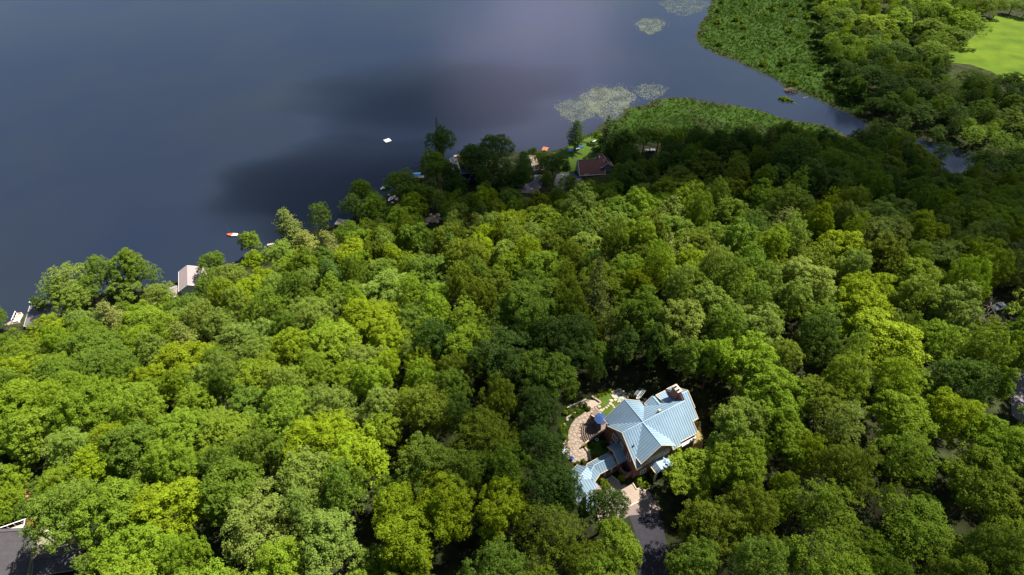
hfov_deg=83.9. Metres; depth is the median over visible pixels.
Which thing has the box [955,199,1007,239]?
maple tree
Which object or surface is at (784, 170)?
maple tree
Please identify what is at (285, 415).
oak tree
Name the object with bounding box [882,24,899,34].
maple tree
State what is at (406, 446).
sapling tree
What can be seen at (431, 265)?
beech tree
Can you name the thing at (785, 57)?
shrub
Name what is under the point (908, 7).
oak tree
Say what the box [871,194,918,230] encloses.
maple tree
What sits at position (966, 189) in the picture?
maple tree
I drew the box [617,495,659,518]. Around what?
driveway apron
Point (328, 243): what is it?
pine tree
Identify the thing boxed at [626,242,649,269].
sapling tree
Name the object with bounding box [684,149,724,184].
maple tree
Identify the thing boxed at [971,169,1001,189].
oak tree
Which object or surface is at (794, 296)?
maple tree
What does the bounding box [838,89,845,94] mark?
shrub
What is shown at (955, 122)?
birch tree
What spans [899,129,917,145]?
oak tree
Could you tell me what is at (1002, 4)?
oak tree
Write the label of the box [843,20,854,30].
beech tree
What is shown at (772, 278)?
beech tree
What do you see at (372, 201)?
oak tree
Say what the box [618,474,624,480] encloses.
shrub
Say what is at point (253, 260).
maple tree
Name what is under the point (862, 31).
oak tree
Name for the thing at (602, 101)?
lily pads
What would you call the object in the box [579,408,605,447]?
curved deck
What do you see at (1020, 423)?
maple tree
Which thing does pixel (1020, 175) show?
beech tree
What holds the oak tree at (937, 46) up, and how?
on the ground at (630, 380)
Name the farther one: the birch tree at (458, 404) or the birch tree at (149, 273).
the birch tree at (149, 273)
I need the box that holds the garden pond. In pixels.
[611,388,628,402]
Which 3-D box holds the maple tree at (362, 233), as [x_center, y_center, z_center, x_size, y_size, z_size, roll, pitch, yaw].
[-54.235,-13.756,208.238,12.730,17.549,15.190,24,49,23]
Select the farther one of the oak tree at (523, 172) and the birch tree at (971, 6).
the birch tree at (971, 6)
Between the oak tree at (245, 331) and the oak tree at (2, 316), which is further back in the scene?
the oak tree at (2, 316)
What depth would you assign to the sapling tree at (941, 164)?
250.16 m
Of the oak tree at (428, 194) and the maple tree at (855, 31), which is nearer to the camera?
the oak tree at (428, 194)
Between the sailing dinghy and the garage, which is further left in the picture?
the sailing dinghy
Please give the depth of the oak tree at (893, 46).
334.80 m
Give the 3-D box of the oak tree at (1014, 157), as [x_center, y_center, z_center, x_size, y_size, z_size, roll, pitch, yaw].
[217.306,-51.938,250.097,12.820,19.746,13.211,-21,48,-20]
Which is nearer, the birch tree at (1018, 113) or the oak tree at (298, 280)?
the oak tree at (298, 280)
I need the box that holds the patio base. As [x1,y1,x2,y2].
[564,407,594,462]
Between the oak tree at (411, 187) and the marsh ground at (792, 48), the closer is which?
the oak tree at (411, 187)
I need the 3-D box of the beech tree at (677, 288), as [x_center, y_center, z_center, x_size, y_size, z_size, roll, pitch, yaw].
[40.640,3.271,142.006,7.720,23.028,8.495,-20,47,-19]
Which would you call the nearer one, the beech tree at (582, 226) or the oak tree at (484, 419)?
the oak tree at (484, 419)
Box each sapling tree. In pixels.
[34,462,73,494]
[70,552,110,574]
[97,414,122,430]
[111,300,130,316]
[113,323,137,344]
[126,473,169,497]
[135,353,148,366]
[151,557,189,574]
[157,302,170,315]
[170,394,211,422]
[199,408,226,440]
[206,340,222,355]
[216,307,241,328]
[240,308,256,331]
[252,300,268,319]
[255,353,279,383]
[272,294,287,311]
[285,365,311,390]
[301,382,338,412]
[354,539,400,574]
[359,217,375,230]
[360,219,381,232]
[366,259,383,273]
[368,473,409,512]
[375,217,383,225]
[393,306,405,319]
[395,385,422,424]
[397,436,432,466]
[399,335,414,364]
[425,229,433,255]
[436,219,461,239]
[440,201,454,219]
[443,310,464,333]
[459,298,480,319]
[460,191,477,218]
[503,430,530,453]
[518,197,529,213]
[580,340,609,368]
[584,321,605,346]
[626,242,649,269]
[640,278,655,293]
[660,135,672,149]
[669,127,684,142]
[681,127,689,141]
[701,177,713,185]
[704,183,719,207]
[738,178,756,203]
[752,207,777,234]
[761,488,798,523]
[763,134,777,151]
[767,470,802,506]
[768,309,785,336]
[770,534,801,573]
[774,257,794,286]
[792,230,816,257]
[796,208,812,232]
[810,282,838,312]
[830,390,860,432]
[849,525,893,568]
[864,350,897,396]
[865,481,903,516]
[877,307,906,342]
[889,341,923,372]
[892,310,923,339]
[893,364,940,403]
[895,488,945,525]
[939,161,945,169]
[958,285,988,318]
[965,315,1008,337]
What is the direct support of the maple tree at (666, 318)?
on the ground at (630, 380)
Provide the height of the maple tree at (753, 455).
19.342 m
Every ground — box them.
[0,0,1023,574]
[698,0,869,114]
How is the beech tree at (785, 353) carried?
on the ground at (630, 380)
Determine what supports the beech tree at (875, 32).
on the ground at (630, 380)
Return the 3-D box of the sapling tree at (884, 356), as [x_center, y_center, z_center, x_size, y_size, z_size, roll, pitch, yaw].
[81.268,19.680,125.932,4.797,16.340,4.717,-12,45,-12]
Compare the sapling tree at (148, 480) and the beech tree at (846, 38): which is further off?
the beech tree at (846, 38)
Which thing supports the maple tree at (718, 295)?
on the ground at (630, 380)
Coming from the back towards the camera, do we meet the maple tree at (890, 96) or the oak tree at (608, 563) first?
the maple tree at (890, 96)
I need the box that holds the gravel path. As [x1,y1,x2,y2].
[529,155,537,170]
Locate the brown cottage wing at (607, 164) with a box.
[595,153,612,172]
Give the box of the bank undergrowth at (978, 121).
[858,101,1023,160]
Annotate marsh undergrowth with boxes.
[609,97,839,138]
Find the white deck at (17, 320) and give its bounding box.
[11,312,22,322]
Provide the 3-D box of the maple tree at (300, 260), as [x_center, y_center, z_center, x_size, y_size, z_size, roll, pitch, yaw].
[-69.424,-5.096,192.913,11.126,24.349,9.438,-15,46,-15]
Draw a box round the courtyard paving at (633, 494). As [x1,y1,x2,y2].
[596,476,649,519]
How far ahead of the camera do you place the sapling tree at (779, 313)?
133.85 m
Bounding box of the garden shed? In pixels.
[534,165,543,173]
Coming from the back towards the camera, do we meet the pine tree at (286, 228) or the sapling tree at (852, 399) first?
the pine tree at (286, 228)
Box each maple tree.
[0,327,34,359]
[0,377,54,420]
[0,404,68,464]
[0,411,48,459]
[0,462,35,493]
[20,312,72,351]
[21,351,72,382]
[26,354,86,403]
[39,422,101,470]
[44,382,121,440]
[50,283,93,314]
[69,441,130,495]
[69,476,153,555]
[88,520,191,574]
[98,418,166,483]
[104,277,142,302]
[107,247,145,291]
[119,299,158,334]
[128,475,209,546]
[133,331,175,375]
[138,340,215,395]
[138,435,203,485]
[165,307,198,337]
[189,408,265,472]
[195,454,274,530]
[202,363,243,412]
[224,351,286,405]
[224,383,282,430]
[230,274,273,310]
[237,231,261,250]
[240,249,265,272]
[251,266,273,297]
[251,317,282,362]
[251,535,308,574]
[270,309,306,342]
[287,245,320,295]
[292,505,363,574]
[295,266,321,293]
[304,319,362,378]
[311,246,342,284]
[315,270,347,315]
[321,423,389,491]
[337,295,399,346]
[340,283,363,319]
[342,345,386,384]
[344,228,375,254]
[348,179,376,213]
[352,358,392,408]
[358,267,420,318]
[360,240,388,269]
[373,503,448,574]
[386,204,423,242]
[396,222,434,254]
[412,470,477,543]
[418,148,448,184]
[441,162,459,183]
[441,321,494,378]
[464,225,478,242]
[467,231,495,261]
[471,185,499,217]
[475,472,533,543]
[478,371,518,432]
[489,238,520,272]
[497,188,523,207]
[497,277,563,329]
[503,209,527,223]
[506,270,537,309]
[507,196,526,214]
[510,290,566,348]
[513,347,579,400]
[514,250,569,282]
[522,203,562,237]
[526,189,553,219]
[548,275,582,314]
[559,180,598,223]
[559,207,582,251]
[565,229,610,264]
[567,179,598,198]
[575,258,630,314]
[587,515,643,574]
[591,131,600,142]
[594,211,629,258]
[605,179,624,196]
[606,324,639,371]
[612,284,665,335]
[613,128,645,157]
[613,163,648,195]
[619,216,657,254]
[621,185,661,236]
[622,264,649,301]
[632,157,661,184]
[632,208,650,236]
[639,322,672,372]
[642,173,660,192]
[647,176,686,206]
[647,213,700,250]
[653,152,681,176]
[653,193,686,234]
[655,298,709,360]
[663,446,722,503]
[667,245,710,288]
[667,337,707,386]
[679,142,702,166]
[681,143,699,166]
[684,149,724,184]
[687,279,743,343]
[697,338,734,389]
[704,395,772,455]
[705,195,753,241]
[705,437,767,498]
[714,136,750,172]
[715,330,779,394]
[716,176,747,203]
[718,216,760,263]
[725,127,743,145]
[731,129,762,174]
[734,303,784,357]
[735,358,815,437]
[751,401,812,466]
[765,163,792,197]
[769,279,815,329]
[771,128,800,155]
[776,255,840,305]
[788,156,836,203]
[803,201,834,243]
[810,129,839,151]
[810,230,864,272]
[813,0,826,5]
[816,166,861,208]
[820,0,849,7]
[821,13,833,24]
[825,17,845,32]
[826,200,861,251]
[831,248,872,303]
[831,276,894,344]
[832,152,879,184]
[833,137,869,157]
[838,306,932,370]
[839,270,897,324]
[840,44,854,60]
[847,26,859,48]
[847,199,899,240]
[849,75,867,100]
[851,14,892,40]
[856,214,914,267]
[861,64,875,78]
[861,133,887,150]
[863,554,915,574]
[864,388,939,451]
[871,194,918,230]
[874,151,908,179]
[876,171,900,201]
[880,7,912,26]
[881,91,900,111]
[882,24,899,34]
[882,148,902,165]
[884,131,903,151]
[885,257,946,306]
[895,141,937,164]
[897,235,966,282]
[899,73,913,94]
[899,141,912,163]
[899,176,946,211]
[900,24,912,41]
[901,0,931,7]
[901,209,950,256]
[902,167,925,182]
[905,64,931,85]
[911,17,945,47]
[912,0,924,9]
[914,553,989,574]
[916,9,932,22]
[916,156,940,168]
[916,386,989,451]
[922,65,950,85]
[923,90,940,105]
[925,1,959,19]
[925,6,938,18]
[928,56,939,68]
[930,176,962,196]
[939,26,972,53]
[946,97,966,119]
[947,11,958,25]
[951,181,975,196]
[954,413,1023,474]
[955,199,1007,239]
[958,322,1010,368]
[973,204,1019,244]
[974,365,1020,401]
[978,538,1023,574]
[988,171,1019,192]
[989,329,1023,377]
[997,93,1023,116]
[999,306,1023,347]
[1003,89,1023,103]
[1003,207,1023,242]
[1008,106,1023,131]
[1009,483,1023,518]
[1012,159,1023,172]
[1014,405,1023,427]
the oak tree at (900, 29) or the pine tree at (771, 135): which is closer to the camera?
the pine tree at (771, 135)
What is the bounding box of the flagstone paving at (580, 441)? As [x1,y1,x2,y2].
[563,408,594,461]
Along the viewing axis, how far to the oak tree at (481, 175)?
238.63 m
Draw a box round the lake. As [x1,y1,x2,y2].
[0,0,1002,325]
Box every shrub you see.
[559,424,567,431]
[603,483,610,489]
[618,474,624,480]
[635,476,641,482]
[642,480,649,488]
[649,471,658,479]
[732,15,739,21]
[760,59,767,67]
[777,59,784,65]
[778,55,787,62]
[786,26,793,32]
[789,10,797,16]
[804,13,810,18]
[818,56,827,63]
[824,81,833,88]
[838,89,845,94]
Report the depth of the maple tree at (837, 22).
366.30 m
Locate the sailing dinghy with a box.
[226,225,237,235]
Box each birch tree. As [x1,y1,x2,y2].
[33,280,64,307]
[41,261,93,304]
[128,302,169,340]
[135,260,163,286]
[235,568,251,574]
[246,283,296,327]
[280,486,325,533]
[302,317,348,364]
[307,201,332,237]
[393,271,424,312]
[430,189,447,222]
[444,210,465,238]
[444,391,475,439]
[446,188,469,229]
[448,448,489,500]
[450,294,486,344]
[475,224,494,246]
[507,502,588,573]
[549,255,577,281]
[561,537,604,574]
[599,305,624,348]
[611,142,633,182]
[716,150,749,187]
[725,159,752,186]
[735,279,772,314]
[767,132,802,161]
[778,474,864,552]
[782,166,810,206]
[802,294,849,345]
[810,186,842,228]
[811,399,865,447]
[813,1,828,22]
[813,18,829,40]
[816,124,831,135]
[821,32,839,53]
[824,170,856,209]
[825,35,840,62]
[826,323,871,367]
[827,40,840,67]
[832,210,871,253]
[839,14,854,26]
[841,63,858,87]
[853,38,867,50]
[853,125,879,144]
[863,119,877,131]
[866,429,942,493]
[867,40,879,62]
[869,0,882,6]
[870,84,887,97]
[876,74,909,98]
[878,492,963,567]
[887,0,900,5]
[893,61,910,84]
[896,53,907,68]
[896,115,912,129]
[898,37,908,54]
[899,87,918,101]
[900,77,934,96]
[905,4,918,22]
[906,100,938,126]
[908,33,919,46]
[908,143,935,160]
[912,97,925,111]
[913,0,929,21]
[915,31,928,52]
[923,34,940,61]
[929,124,947,141]
[930,73,964,94]
[931,53,945,65]
[932,141,954,161]
[935,102,969,129]
[937,63,951,80]
[945,115,963,139]
[950,89,965,102]
[952,0,966,7]
[958,125,986,148]
[959,106,976,129]
[965,97,998,126]
[968,2,976,12]
[981,123,998,145]
[984,514,1023,573]
[985,248,1023,299]
[987,130,1016,149]
[993,74,1002,83]
[993,105,1023,134]
[999,139,1023,156]
[999,214,1023,251]
[1000,83,1017,106]
[1006,131,1022,153]
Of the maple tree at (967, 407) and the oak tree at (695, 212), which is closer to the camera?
the maple tree at (967, 407)
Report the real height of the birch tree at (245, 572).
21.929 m
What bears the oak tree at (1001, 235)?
on the ground at (630, 380)
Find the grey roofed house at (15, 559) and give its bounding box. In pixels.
[0,528,55,574]
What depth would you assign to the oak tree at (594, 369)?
127.68 m
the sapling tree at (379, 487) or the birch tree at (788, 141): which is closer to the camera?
the sapling tree at (379, 487)
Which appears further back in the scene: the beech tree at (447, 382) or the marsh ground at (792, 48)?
the marsh ground at (792, 48)
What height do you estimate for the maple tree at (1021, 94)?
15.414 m
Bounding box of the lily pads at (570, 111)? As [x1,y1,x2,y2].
[554,99,601,122]
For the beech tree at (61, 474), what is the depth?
113.06 m
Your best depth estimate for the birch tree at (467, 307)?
141.57 m
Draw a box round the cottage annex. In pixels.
[169,285,181,299]
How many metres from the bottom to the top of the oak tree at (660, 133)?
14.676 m
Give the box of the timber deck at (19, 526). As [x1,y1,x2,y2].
[0,518,61,540]
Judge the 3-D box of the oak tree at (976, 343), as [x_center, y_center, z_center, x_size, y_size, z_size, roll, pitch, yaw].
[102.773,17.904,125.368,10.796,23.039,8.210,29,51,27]
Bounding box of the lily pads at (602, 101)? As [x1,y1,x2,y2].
[570,84,645,120]
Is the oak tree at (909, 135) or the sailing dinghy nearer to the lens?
the sailing dinghy
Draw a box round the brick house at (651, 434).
[603,384,698,480]
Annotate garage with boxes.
[564,464,598,506]
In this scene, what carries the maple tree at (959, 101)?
on the ground at (630, 380)
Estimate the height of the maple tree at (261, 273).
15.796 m
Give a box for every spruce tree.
[434,117,445,156]
[491,152,525,192]
[562,156,570,171]
[570,256,612,350]
[593,115,615,155]
[598,125,621,163]
[647,232,677,283]
[660,235,688,284]
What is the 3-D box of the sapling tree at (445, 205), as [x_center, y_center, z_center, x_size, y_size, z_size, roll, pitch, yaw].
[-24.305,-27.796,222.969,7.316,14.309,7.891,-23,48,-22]
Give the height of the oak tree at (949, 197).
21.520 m
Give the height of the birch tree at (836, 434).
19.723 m
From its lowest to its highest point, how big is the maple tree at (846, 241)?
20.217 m
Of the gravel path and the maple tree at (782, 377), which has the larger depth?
the gravel path
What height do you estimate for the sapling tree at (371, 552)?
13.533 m
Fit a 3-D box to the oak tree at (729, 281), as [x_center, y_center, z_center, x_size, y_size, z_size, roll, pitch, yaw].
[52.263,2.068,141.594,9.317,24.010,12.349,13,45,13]
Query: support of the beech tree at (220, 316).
on the ground at (630, 380)
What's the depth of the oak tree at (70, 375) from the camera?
145.22 m
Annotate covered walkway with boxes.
[586,452,616,481]
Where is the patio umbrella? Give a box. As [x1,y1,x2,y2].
[594,413,605,424]
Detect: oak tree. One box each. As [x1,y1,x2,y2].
[0,308,10,328]
[0,338,50,375]
[0,352,39,387]
[0,366,22,414]
[17,476,101,554]
[22,377,84,425]
[28,296,47,311]
[39,325,78,356]
[49,324,122,366]
[52,369,101,402]
[61,307,104,330]
[64,335,136,390]
[67,315,107,346]
[71,275,104,303]
[76,254,117,291]
[87,421,135,460]
[87,553,160,574]
[100,353,146,390]
[106,381,170,441]
[118,320,168,360]
[124,365,169,406]
[140,280,174,304]
[161,292,180,304]
[161,293,203,319]
[173,557,242,574]
[178,298,215,342]
[181,360,225,401]
[192,267,217,304]
[195,250,225,275]
[196,440,255,482]
[198,344,237,378]
[206,349,243,404]
[207,275,239,314]
[207,277,248,321]
[211,262,249,284]
[214,319,260,360]
[236,424,277,479]
[241,333,292,365]
[250,384,314,444]
[259,272,291,302]
[260,238,294,267]
[261,363,308,416]
[268,431,306,474]
[270,249,308,275]
[275,270,317,320]
[275,445,359,512]
[276,407,360,487]
[283,295,341,333]
[290,348,333,395]
[305,383,366,438]
[319,455,371,521]
[332,219,361,243]
[332,279,368,315]
[333,237,371,278]
[337,192,362,224]
[338,253,370,290]
[349,249,373,282]
[355,191,387,224]
[371,480,422,534]
[373,347,401,391]
[375,227,396,257]
[380,167,418,199]
[381,240,406,265]
[389,381,455,443]
[395,211,416,255]
[402,183,419,197]
[405,183,435,216]
[406,314,438,361]
[414,293,455,331]
[423,123,456,162]
[423,178,442,209]
[431,352,472,400]
[439,236,491,279]
[442,177,456,197]
[445,260,481,318]
[449,172,468,194]
[450,401,520,469]
[454,144,500,183]
[457,534,529,574]
[461,143,481,164]
[461,254,488,282]
[475,167,493,187]
[476,306,515,346]
[477,133,515,170]
[484,440,533,499]
[490,209,525,242]
[501,217,525,272]
[508,422,571,483]
[509,162,529,188]
[511,229,537,262]
[512,233,545,269]
[513,383,559,439]
[521,457,583,519]
[522,219,548,249]
[523,311,597,377]
[527,147,536,159]
[533,150,548,163]
[535,153,566,178]
[537,171,553,190]
[547,180,567,220]
[549,214,577,253]
[551,286,594,346]
[552,237,589,275]
[554,478,583,525]
[559,175,577,191]
[575,552,623,574]
[577,485,631,533]
[579,250,605,286]
[583,354,607,389]
[589,183,609,215]
[596,188,622,218]
[601,216,631,264]
[608,158,635,190]
[621,149,645,164]
[634,126,656,153]
[636,246,674,295]
[638,191,674,212]
[646,239,675,286]
[647,124,670,151]
[649,153,672,172]
[659,137,683,154]
[660,262,707,309]
[661,164,702,200]
[663,534,722,574]
[668,161,691,179]
[669,226,716,264]
[671,498,750,561]
[672,179,709,219]
[683,188,716,229]
[684,124,702,144]
[684,128,707,147]
[696,129,730,157]
[696,241,733,285]
[701,132,722,152]
[705,175,731,225]
[706,255,749,306]
[711,480,780,545]
[727,532,788,574]
[731,240,771,277]
[737,209,772,248]
[740,126,762,151]
[742,145,767,185]
[743,178,779,212]
[745,224,790,266]
[754,152,779,185]
[763,208,811,259]
[764,124,789,145]
[765,182,820,220]
[777,119,795,135]
[779,431,827,480]
[785,526,878,574]
[789,134,824,161]
[790,239,845,284]
[791,310,842,371]
[797,127,812,136]
[806,440,884,503]
[810,5,825,16]
[812,147,852,195]
[819,24,840,45]
[819,350,873,404]
[820,146,847,167]
[828,6,857,22]
[830,183,869,220]
[832,58,854,80]
[835,160,866,208]
[837,26,851,41]
[847,65,887,95]
[850,48,867,68]
[852,0,869,11]
[854,57,871,71]
[856,21,871,38]
[860,34,891,55]
[863,97,888,114]
[863,138,892,155]
[863,354,926,416]
[867,44,891,63]
[879,40,917,67]
[880,28,903,43]
[880,132,901,153]
[881,33,891,44]
[887,101,911,123]
[889,266,946,316]
[893,174,906,205]
[896,240,934,290]
[897,91,915,117]
[899,23,908,35]
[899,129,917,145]
[901,3,919,25]
[902,52,923,67]
[912,318,972,365]
[914,40,950,64]
[918,355,999,405]
[923,31,961,52]
[925,98,942,122]
[928,93,959,120]
[930,186,959,214]
[934,202,961,235]
[935,253,992,320]
[937,221,987,282]
[938,171,966,194]
[942,368,1003,424]
[942,519,1023,574]
[949,10,994,37]
[950,3,962,23]
[950,174,982,195]
[952,326,1019,391]
[953,68,993,95]
[958,117,978,139]
[959,1,968,13]
[960,87,986,109]
[960,161,983,182]
[963,148,999,168]
[964,216,1012,254]
[967,0,998,21]
[967,77,993,94]
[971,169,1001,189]
[976,105,996,134]
[982,118,1003,141]
[985,203,1022,240]
[992,0,1010,17]
[992,71,1023,99]
[996,147,1023,174]
[1003,0,1023,14]
[1009,181,1023,191]
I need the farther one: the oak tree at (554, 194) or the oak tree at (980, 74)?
the oak tree at (980, 74)
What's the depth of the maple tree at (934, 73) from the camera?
315.42 m
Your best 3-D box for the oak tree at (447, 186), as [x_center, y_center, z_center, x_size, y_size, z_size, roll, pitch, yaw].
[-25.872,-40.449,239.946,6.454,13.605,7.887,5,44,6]
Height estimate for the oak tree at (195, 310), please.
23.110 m
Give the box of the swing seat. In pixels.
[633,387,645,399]
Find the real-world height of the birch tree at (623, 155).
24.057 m
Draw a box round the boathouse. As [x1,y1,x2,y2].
[450,157,459,170]
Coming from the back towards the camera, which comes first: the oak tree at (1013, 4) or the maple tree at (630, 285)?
the oak tree at (1013, 4)
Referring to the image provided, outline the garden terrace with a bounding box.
[585,400,598,407]
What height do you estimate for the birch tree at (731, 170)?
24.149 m
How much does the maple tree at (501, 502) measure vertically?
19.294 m
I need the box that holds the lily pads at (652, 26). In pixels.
[632,18,667,34]
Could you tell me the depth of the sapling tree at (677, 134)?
256.69 m
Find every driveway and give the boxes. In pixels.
[518,174,542,192]
[553,173,581,188]
[629,511,669,574]
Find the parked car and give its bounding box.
[992,302,1005,310]
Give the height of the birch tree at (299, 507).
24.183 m
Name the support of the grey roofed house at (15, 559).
on the ground at (630, 380)
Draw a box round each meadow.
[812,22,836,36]
[947,16,1023,84]
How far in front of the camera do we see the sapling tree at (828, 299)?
147.05 m
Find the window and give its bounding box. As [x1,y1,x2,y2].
[612,433,617,443]
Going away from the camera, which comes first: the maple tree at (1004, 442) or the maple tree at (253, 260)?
the maple tree at (1004, 442)
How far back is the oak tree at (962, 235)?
150.64 m
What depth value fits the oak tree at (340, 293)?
172.35 m
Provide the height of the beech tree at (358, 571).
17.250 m
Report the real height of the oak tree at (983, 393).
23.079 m
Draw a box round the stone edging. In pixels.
[621,494,650,509]
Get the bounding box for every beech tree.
[0,463,6,485]
[0,486,26,513]
[0,506,16,526]
[12,498,30,516]
[14,513,25,524]
[26,475,55,502]
[36,465,93,513]
[45,426,98,471]
[78,374,126,419]
[93,374,169,424]
[143,407,210,471]
[151,312,196,347]
[157,530,214,574]
[158,367,193,405]
[172,381,228,426]
[199,306,235,355]
[218,286,254,318]
[218,476,317,570]
[267,326,313,368]
[330,357,365,407]
[345,568,369,574]
[358,411,403,460]
[359,384,400,436]
[366,313,413,362]
[367,223,399,257]
[368,258,408,298]
[390,430,476,509]
[392,302,432,350]
[395,256,424,294]
[396,251,417,270]
[400,192,429,222]
[403,344,439,378]
[403,358,441,404]
[405,253,458,294]
[411,316,453,369]
[415,282,453,315]
[430,222,468,257]
[431,366,474,416]
[442,202,473,236]
[459,276,497,318]
[467,325,547,389]
[472,269,517,315]
[473,211,512,250]
[476,180,495,205]
[487,199,506,216]
[487,202,508,240]
[492,251,527,283]
[519,562,557,574]
[535,228,564,254]
[554,193,583,219]
[570,211,600,243]
[586,205,612,236]
[593,195,640,224]
[604,251,644,300]
[631,182,654,197]
[635,210,667,251]
[661,264,695,311]
[676,174,703,197]
[695,221,733,251]
[702,306,748,350]
[723,267,757,302]
[748,259,782,314]
[753,163,778,208]
[762,336,805,372]
[776,137,816,193]
[786,373,850,425]
[820,5,838,17]
[826,38,842,58]
[835,1,845,10]
[836,45,857,61]
[840,33,859,56]
[841,0,861,12]
[841,5,857,18]
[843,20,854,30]
[847,128,863,143]
[853,169,895,205]
[853,192,873,218]
[855,10,868,24]
[856,231,910,274]
[862,4,872,15]
[862,29,883,41]
[867,3,880,15]
[870,120,896,138]
[873,60,887,85]
[880,163,903,181]
[881,51,896,66]
[881,100,895,119]
[884,62,899,87]
[885,4,902,16]
[889,147,917,171]
[900,177,929,207]
[905,183,942,222]
[916,214,966,242]
[917,61,931,83]
[922,279,985,331]
[930,167,950,177]
[936,17,948,30]
[938,54,951,71]
[939,443,1023,528]
[944,236,1015,288]
[957,78,975,97]
[980,83,1002,103]
[980,155,1016,184]
[985,89,1003,111]
[1001,425,1023,488]
[1002,288,1023,314]
[1004,188,1023,205]
[1006,165,1023,186]
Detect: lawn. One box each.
[554,133,602,173]
[586,441,608,459]
[596,391,618,415]
[692,421,702,449]
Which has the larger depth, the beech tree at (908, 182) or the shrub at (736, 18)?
the shrub at (736, 18)
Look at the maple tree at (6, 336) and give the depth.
168.67 m
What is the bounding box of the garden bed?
[558,399,586,434]
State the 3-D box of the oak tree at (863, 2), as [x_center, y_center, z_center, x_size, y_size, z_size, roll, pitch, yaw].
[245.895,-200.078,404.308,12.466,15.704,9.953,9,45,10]
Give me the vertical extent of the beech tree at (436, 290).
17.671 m
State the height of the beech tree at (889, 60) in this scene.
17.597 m
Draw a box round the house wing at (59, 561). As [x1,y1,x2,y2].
[32,543,83,574]
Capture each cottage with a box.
[24,301,64,327]
[178,265,206,297]
[461,164,478,182]
[576,156,605,177]
[644,148,655,152]
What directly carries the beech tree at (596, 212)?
on the ground at (630, 380)
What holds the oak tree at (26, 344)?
on the ground at (630, 380)
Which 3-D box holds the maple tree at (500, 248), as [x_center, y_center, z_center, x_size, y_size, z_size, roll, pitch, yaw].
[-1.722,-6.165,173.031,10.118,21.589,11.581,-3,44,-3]
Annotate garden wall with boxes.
[567,399,586,408]
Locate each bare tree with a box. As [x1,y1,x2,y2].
[966,295,1005,336]
[972,301,1022,329]
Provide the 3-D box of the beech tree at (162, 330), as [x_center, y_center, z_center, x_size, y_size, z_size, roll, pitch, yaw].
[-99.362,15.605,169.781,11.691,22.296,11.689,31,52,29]
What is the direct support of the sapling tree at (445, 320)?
on the ground at (630, 380)
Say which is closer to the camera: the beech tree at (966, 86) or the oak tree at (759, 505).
the oak tree at (759, 505)
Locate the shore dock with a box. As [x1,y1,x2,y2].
[335,219,345,224]
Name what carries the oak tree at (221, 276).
on the ground at (630, 380)
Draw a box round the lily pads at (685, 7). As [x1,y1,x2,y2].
[652,0,708,15]
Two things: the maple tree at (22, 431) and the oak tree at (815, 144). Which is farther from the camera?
the oak tree at (815, 144)
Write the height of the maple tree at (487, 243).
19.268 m
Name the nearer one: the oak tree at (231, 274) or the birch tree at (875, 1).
the oak tree at (231, 274)
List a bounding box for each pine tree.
[95,299,131,337]
[167,321,206,364]
[273,206,310,247]
[291,229,319,263]
[311,227,339,269]
[317,258,343,290]
[441,232,462,275]
[466,211,482,237]
[476,201,491,231]
[513,151,534,185]
[564,119,589,150]
[614,165,625,194]
[759,125,778,165]
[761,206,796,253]
[864,122,880,137]
[931,169,941,176]
[999,238,1023,286]
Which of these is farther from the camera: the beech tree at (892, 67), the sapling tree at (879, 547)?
the beech tree at (892, 67)
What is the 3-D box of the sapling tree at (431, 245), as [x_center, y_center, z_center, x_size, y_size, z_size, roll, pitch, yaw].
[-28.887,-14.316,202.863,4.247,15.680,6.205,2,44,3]
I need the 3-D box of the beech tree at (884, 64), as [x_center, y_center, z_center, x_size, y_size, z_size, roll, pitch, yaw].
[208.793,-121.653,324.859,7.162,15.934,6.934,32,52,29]
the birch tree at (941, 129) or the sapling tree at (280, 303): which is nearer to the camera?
the sapling tree at (280, 303)
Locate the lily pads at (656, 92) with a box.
[632,82,668,99]
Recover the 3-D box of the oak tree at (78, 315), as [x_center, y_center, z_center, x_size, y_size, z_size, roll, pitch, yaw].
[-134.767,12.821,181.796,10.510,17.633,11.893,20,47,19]
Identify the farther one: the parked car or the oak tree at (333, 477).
the parked car
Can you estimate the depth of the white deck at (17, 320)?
196.48 m
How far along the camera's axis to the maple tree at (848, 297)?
134.11 m
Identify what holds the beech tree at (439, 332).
on the ground at (630, 380)
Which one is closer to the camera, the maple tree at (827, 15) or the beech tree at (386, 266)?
the beech tree at (386, 266)
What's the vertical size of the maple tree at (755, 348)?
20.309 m
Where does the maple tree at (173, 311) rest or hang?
on the ground at (630, 380)
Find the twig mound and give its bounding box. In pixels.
[785,87,797,93]
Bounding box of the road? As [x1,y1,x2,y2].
[1010,369,1023,420]
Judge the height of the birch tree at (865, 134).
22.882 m
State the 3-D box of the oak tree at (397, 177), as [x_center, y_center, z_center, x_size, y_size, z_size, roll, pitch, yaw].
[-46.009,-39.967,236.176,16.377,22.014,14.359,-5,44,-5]
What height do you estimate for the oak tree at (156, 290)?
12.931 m
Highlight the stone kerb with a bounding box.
[632,482,649,490]
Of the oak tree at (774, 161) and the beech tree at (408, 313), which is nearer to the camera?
the beech tree at (408, 313)
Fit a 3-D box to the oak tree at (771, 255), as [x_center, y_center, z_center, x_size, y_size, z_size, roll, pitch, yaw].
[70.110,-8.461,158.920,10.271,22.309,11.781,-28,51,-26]

